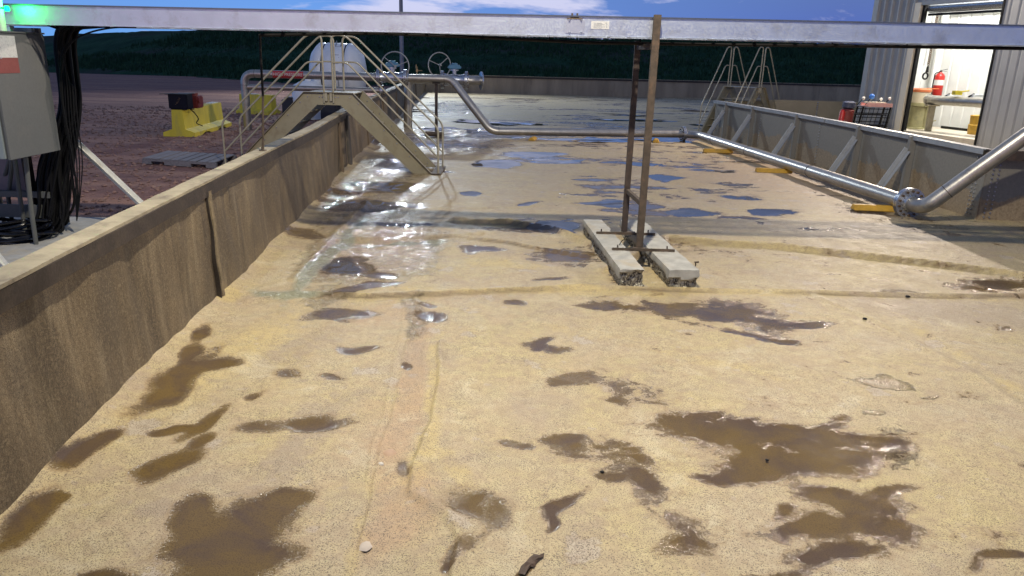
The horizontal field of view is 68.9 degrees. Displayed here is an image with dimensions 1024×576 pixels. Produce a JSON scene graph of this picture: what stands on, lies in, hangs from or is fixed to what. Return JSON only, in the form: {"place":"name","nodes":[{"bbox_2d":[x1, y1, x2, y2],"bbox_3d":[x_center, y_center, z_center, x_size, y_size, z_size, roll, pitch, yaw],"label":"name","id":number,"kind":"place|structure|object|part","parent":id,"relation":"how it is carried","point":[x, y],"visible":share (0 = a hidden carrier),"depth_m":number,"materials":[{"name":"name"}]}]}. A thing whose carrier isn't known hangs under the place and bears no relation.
{"place":"outdoors","nodes":[
{"label":"outdoors","id":0,"kind":"place"},
{"bbox_2d":[2,78,387,217],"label":"gravel yard","id":1,"kind":"structure","parent":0,"point":[122,94],"depth_m":22.83,"materials":[{"name":"brown gravel"}]},
{"bbox_2d":[0,217,105,262],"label":"concrete pad","id":2,"kind":"object","parent":1,"relation":"on","point":[9,253],"visible":0.07,"depth_m":9.67,"materials":[{"name":"grey concrete"}]},
{"bbox_2d":[0,254,8,266],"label":"strut","id":3,"kind":"object","parent":2,"relation":"on","point":[3,261],"visible":0.06,"depth_m":8.22,"materials":[{"name":"white metal"}]},
{"bbox_2d":[0,156,50,244],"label":"equipment rack","id":4,"kind":"object","parent":2,"relation":"on","point":[17,178],"visible":0.62,"depth_m":9.89,"materials":[{"name":"metal"}]},
{"bbox_2d":[0,31,59,159],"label":"electrical cabinet","id":5,"kind":"object","parent":4,"relation":"attached to","point":[28,125],"visible":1,"depth_m":8.88,"materials":[{"name":"grey metal"}]},
{"bbox_2d":[0,0,33,31],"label":"signal light","id":6,"kind":"object","parent":5,"relation":"on","point":[4,26],"visible":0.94,"depth_m":8.59,"materials":[{"name":"plastic"}]},
{"bbox_3d":[-5.802,-2.298,8.920,0.028,1.410,0.995,2,17,0],"label":"door","id":7,"kind":"part","parent":5,"relation":"part of","materials":[{"name":"grey paint"}]},
{"bbox_2d":[0,213,58,244],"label":"cable coil","id":8,"kind":"object","parent":2,"relation":"on","point":[14,227],"visible":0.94,"depth_m":9.51,"materials":[{"name":"black rubber"}]},
{"bbox_2d":[142,150,235,167],"bbox_3d":[-7.446,-2.987,17.293,2.252,0.132,1.344,5,18,12],"label":"pallet","id":9,"kind":"object","parent":1,"relation":"on","point":[184,158],"visible":0.94,"depth_m":16.92,"materials":[{"name":"grey wood"}]},
{"bbox_2d":[163,102,231,136],"bbox_3d":[-10.011,-5.442,23.887,0.920,0.807,3.700,0,17,-4],"label":"traffic barrier","id":10,"kind":"object","parent":1,"relation":"on","point":[208,114],"visible":0.88,"depth_m":23.03,"materials":[{"name":"yellow paint"}]},
{"bbox_2d":[164,93,192,109],"bbox_3d":[-9.969,-5.543,22.154,0.840,0.458,0.530,2,17,0],"label":"crate","id":11,"kind":"object","parent":10,"relation":"on","point":[180,101],"visible":1,"depth_m":21.97,"materials":[{"name":"black plastic"}]},
{"bbox_2d":[190,93,203,125],"bbox_3d":[-9.719,-5.462,22.777,0.705,0.983,0.613,2,17,0],"label":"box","id":12,"kind":"object","parent":10,"relation":"on","point":[197,101],"visible":0.52,"depth_m":22.62,"materials":[{"name":"red metal"}]},
{"bbox_2d":[0,83,424,514],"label":"containment wall","id":13,"kind":"structure","parent":1,"relation":"on","point":[95,317],"depth_m":5.76,"materials":[{"name":"brown brown concrete"}]},
{"bbox_2d":[77,140,142,203],"bbox_3d":[-5.436,-1.418,10.404,1.297,1.453,0.070,0,17,-6],"label":"strut","id":14,"kind":"object","parent":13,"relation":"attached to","point":[98,163],"visible":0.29,"depth_m":10.34,"materials":[{"name":"white metal"}]},
{"bbox_2d":[236,93,280,114],"bbox_3d":[-10.508,-7.616,30.873,1.500,0.807,0.920,6,18,14],"label":"traffic barrier","id":15,"kind":"object","parent":1,"relation":"on","point":[256,107],"visible":0.62,"depth_m":30.65,"materials":[{"name":"yellow paint"}]},
{"bbox_2d":[292,79,322,119],"bbox_3d":[-7.893,-7.354,28.987,1.240,1.500,1.240,2,17,0],"label":"tank","id":16,"kind":"object","parent":1,"relation":"on","point":[297,94],"visible":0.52,"depth_m":28.55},
{"bbox_2d":[282,96,340,119],"bbox_3d":[-7.818,-7.021,29.155,2.100,0.830,0.820,2,17,0],"label":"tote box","id":17,"kind":"object","parent":1,"relation":"on","point":[327,110],"visible":0.23,"depth_m":28.78,"materials":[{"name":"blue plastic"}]},
{"bbox_2d":[221,35,445,173],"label":"crossover stairs","id":18,"kind":"structure","parent":1,"relation":"on","point":[364,110],"depth_m":16.19,"materials":[{"name":"grey metal"}]},
{"bbox_2d":[309,41,366,108],"bbox_3d":[-6.944,-8.354,29.879,2.171,2.934,2.350,2,17,0],"label":"storage tank","id":19,"kind":"object","parent":1,"relation":"on","point":[352,52],"visible":0.3,"depth_m":28.91,"materials":[{"name":"white painted steel"},{"name":"grey steel"}]},
{"bbox_2d":[399,0,403,71],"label":"light pole","id":20,"kind":"object","parent":1,"relation":"on","point":[401,39],"visible":0.48,"depth_m":55.34,"materials":[{"name":"grey metal"}]},
{"bbox_2d":[49,73,391,87],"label":"yard","id":21,"kind":"structure","parent":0,"point":[143,78],"depth_m":62.38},
{"bbox_2d":[425,131,441,136],"bbox_3d":[-2.488,-4.935,23.925,0.627,0.190,0.200,2,17,0],"label":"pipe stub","id":22,"kind":"object","parent":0,"point":[429,133],"visible":0.72,"depth_m":23.87,"materials":[{"name":"metal"}]},
{"bbox_2d":[2,0,874,43],"label":"sky","id":23,"kind":"structure","parent":0,"point":[823,10],"materials":[{"name":"blue"}]},
{"bbox_2d":[43,30,866,85],"bbox_3d":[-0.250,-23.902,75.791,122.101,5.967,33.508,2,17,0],"label":"hill grass","id":24,"kind":"structure","parent":0,"point":[251,38],"depth_m":73.04,"materials":[{"name":"green plant"}]},
{"bbox_2d":[0,92,1023,575],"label":"basin floor","id":25,"kind":"structure","parent":0,"point":[490,352],"depth_m":5.87,"materials":[{"name":"tan concrete"},{"name":"water puddles"}]},
{"bbox_2d":[359,541,372,550],"bbox_3d":[-0.772,1.365,3.954,0.070,0.008,0.087,2,17,0],"label":"stone","id":26,"kind":"object","parent":25,"relation":"on","point":[365,546],"visible":1,"depth_m":3.94,"materials":[{"name":"beige stone"}]},
{"bbox_2d":[403,52,483,126],"bbox_3d":[-2.443,-6.961,26.516,2.865,2.710,0.695,0,17,-5],"label":"valve","id":27,"kind":"object","parent":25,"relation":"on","point":[465,80],"visible":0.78,"depth_m":26.33,"materials":[{"name":"silver metal"}]},
{"bbox_2d":[519,553,543,574],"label":"leaf scrap","id":28,"kind":"object","parent":25,"relation":"on","point":[532,560],"visible":1,"depth_m":3.85,"materials":[{"name":"brown plant"}]},
{"bbox_2d":[528,136,536,140],"bbox_3d":[0.658,-4.752,23.732,0.207,0.085,0.600,5,17,10],"label":"pipe support","id":29,"kind":"object","parent":25,"relation":"on","point":[533,138],"visible":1,"depth_m":23.48,"materials":[{"name":"yellow paint"}]},
{"bbox_2d":[582,219,644,285],"bbox_3d":[1.284,-0.511,9.845,0.297,0.228,2.757,0,17,-4],"label":"concrete block","id":30,"kind":"object","parent":25,"relation":"on","point":[625,268],"depth_m":9.21,"materials":[{"name":"grey concrete"}]},
{"bbox_2d":[596,15,674,251],"bbox_3d":[1.630,-1.936,9.395,0.890,2.785,0.991,2,17,0],"label":"tray stand","id":31,"kind":"object","parent":30,"relation":"on","point":[641,199],"visible":0.96,"depth_m":9.31,"materials":[{"name":"metal"}]},
{"bbox_2d":[3,3,1023,46],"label":"cable tray","id":32,"kind":"object","parent":31,"relation":"on","point":[581,26],"visible":0.98,"depth_m":8.72,"materials":[{"name":"metal"}]},
{"bbox_2d":[0,25,109,236],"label":"cable bundle","id":33,"kind":"object","parent":32,"relation":"hanging from","point":[54,177],"visible":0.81,"depth_m":9.78,"materials":[{"name":"black rubber"}]},
{"bbox_2d":[59,27,135,198],"bbox_3d":[-5.192,-2.196,9.499,1.080,2.169,0.021,2,17,0],"label":"looped cable","id":34,"kind":"object","parent":32,"relation":"hanging from","point":[64,50],"visible":0.99,"depth_m":9.38,"materials":[{"name":"black rubber"}]},
{"bbox_2d":[258,31,1023,150],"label":"conduit","id":35,"kind":"object","parent":32,"relation":"hanging from","point":[549,40],"visible":0.99,"depth_m":9.19,"materials":[{"name":"grey metal"}]},
{"bbox_2d":[241,51,1023,216],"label":"steel pipeline","id":36,"kind":"object","parent":25,"relation":"on","point":[909,202],"visible":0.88,"depth_m":23.19,"materials":[{"name":"silver metal"}]},
{"bbox_2d":[425,74,860,101],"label":"containment wall","id":37,"kind":"structure","parent":25,"relation":"on","point":[622,87],"depth_m":53.93,"materials":[{"name":"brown concrete"}]},
{"bbox_2d":[620,219,699,286],"bbox_3d":[1.880,-0.508,9.890,0.359,0.228,2.772,0,17,-4],"label":"concrete block","id":38,"kind":"object","parent":25,"relation":"on","point":[676,268],"depth_m":9.05,"materials":[{"name":"grey concrete"}]},
{"bbox_2d":[703,148,732,152],"bbox_3d":[5.996,-3.994,21.738,0.850,0.100,0.208,3,17,4],"label":"pipe support","id":39,"kind":"object","parent":25,"relation":"on","point":[706,150],"visible":0.84,"depth_m":21.67,"materials":[{"name":"yellow paint"}]},
{"bbox_2d":[698,46,779,134],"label":"crossover stairs","id":40,"kind":"structure","parent":25,"relation":"on","point":[761,91],"depth_m":27.71,"materials":[{"name":"grey metal"}]},
{"bbox_2d":[755,168,792,173],"bbox_3d":[6.320,-2.837,18.024,0.850,0.100,0.208,3,17,4],"label":"pipe support","id":41,"kind":"object","parent":25,"relation":"on","point":[770,170],"visible":0.84,"depth_m":17.95,"materials":[{"name":"yellow paint"}]},
{"bbox_2d":[707,100,1023,220],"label":"braced containment wall","id":42,"kind":"structure","parent":25,"relation":"on","point":[818,134],"depth_m":16.64,"materials":[{"name":"grey metal"}]},
{"bbox_2d":[838,101,864,122],"bbox_3d":[10.812,-5.237,23.932,0.938,1.455,0.420,2,17,0],"label":"red pump unit","id":43,"kind":"object","parent":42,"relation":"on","point":[846,113],"visible":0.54,"depth_m":23.66,"materials":[{"name":"metal"}]},
{"bbox_2d":[853,94,892,128],"bbox_3d":[11.387,-5.308,23.785,1.140,1.701,0.470,2,17,0],"label":"wire rack","id":44,"kind":"object","parent":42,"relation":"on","point":[875,104],"visible":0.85,"depth_m":23.55,"materials":[{"name":"black metal"}]},
{"bbox_2d":[851,204,894,211],"bbox_3d":[6.651,-1.465,13.619,0.850,0.100,0.208,3,17,4],"label":"pipe support","id":45,"kind":"object","parent":25,"relation":"on","point":[871,207],"visible":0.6,"depth_m":13.55,"materials":[{"name":"yellow paint"}]},
{"bbox_2d":[928,12,948,92],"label":"bay column","id":46,"kind":"structure","parent":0,"point":[938,55],"depth_m":26.57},
{"bbox_2d":[855,0,1023,149],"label":"metal building","id":47,"kind":"structure","parent":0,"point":[995,78],"depth_m":24.92,"materials":[{"name":"grey metal"}]},
{"bbox_2d":[906,88,938,128],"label":"drum","id":48,"kind":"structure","parent":47,"relation":"in","point":[918,111],"depth_m":25.61,"materials":[{"name":"yellow plastic"}]},
{"bbox_2d":[922,16,937,79],"bbox_3d":[13.929,-8.527,24.679,0.264,3.183,0.111,2,17,0],"label":"chain hoist","id":49,"kind":"object","parent":47,"relation":"hanging from","point":[929,57],"visible":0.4,"depth_m":24.97,"materials":[{"name":"grey metal"}]},
{"bbox_2d":[931,69,946,95],"bbox_3d":[14.960,-7.190,26.183,0.373,0.961,0.338,-15,24,-42],"label":"fire extinguisher","id":50,"kind":"object","parent":47,"relation":"hanging from","point":[938,79],"visible":0.81,"depth_m":26.09,"materials":[{"name":"red metal"}]},
{"bbox_2d":[923,94,982,130],"bbox_3d":[14.297,-5.457,23.665,0.438,1.208,3.302,-3,18,-14],"label":"workbench","id":51,"kind":"object","parent":47,"relation":"on","point":[931,101],"visible":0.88,"depth_m":24.26,"materials":[{"name":"silver metal"}]},
{"bbox_2d":[952,90,969,94],"bbox_3d":[14.340,-6.243,23.838,0.491,0.158,0.200,2,17,0],"label":"yellow tool","id":52,"kind":"object","parent":51,"relation":"on","point":[957,92],"visible":1,"depth_m":23.76,"materials":[{"name":"yellow plastic"}]},
{"bbox_2d":[968,93,983,97],"bbox_3d":[14.545,-6.034,23.413,0.471,0.137,0.220,2,17,0],"label":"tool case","id":53,"kind":"object","parent":51,"relation":"on","point":[975,95],"visible":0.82,"depth_m":23.32,"materials":[{"name":"white plastic"}]},
{"bbox_2d":[941,126,966,130],"bbox_3d":[15.410,-5.482,25.740,0.100,0.080,1.476,-3,18,-16],"label":"floor channel","id":54,"kind":"object","parent":47,"relation":"on","point":[954,128],"visible":0.64,"depth_m":25.86,"materials":[{"name":"black paint"}]},
{"bbox_2d":[927,0,1002,15],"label":"roller door","id":55,"kind":"structure","parent":47,"relation":"in","point":[986,6],"depth_m":22.65,"materials":[{"name":"metal"}]},
{"bbox_2d":[967,115,979,134],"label":"boxes","id":56,"kind":"object","parent":47,"relation":"on","point":[972,125],"visible":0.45,"depth_m":24.09,"materials":[{"name":"paint"}]}
]}

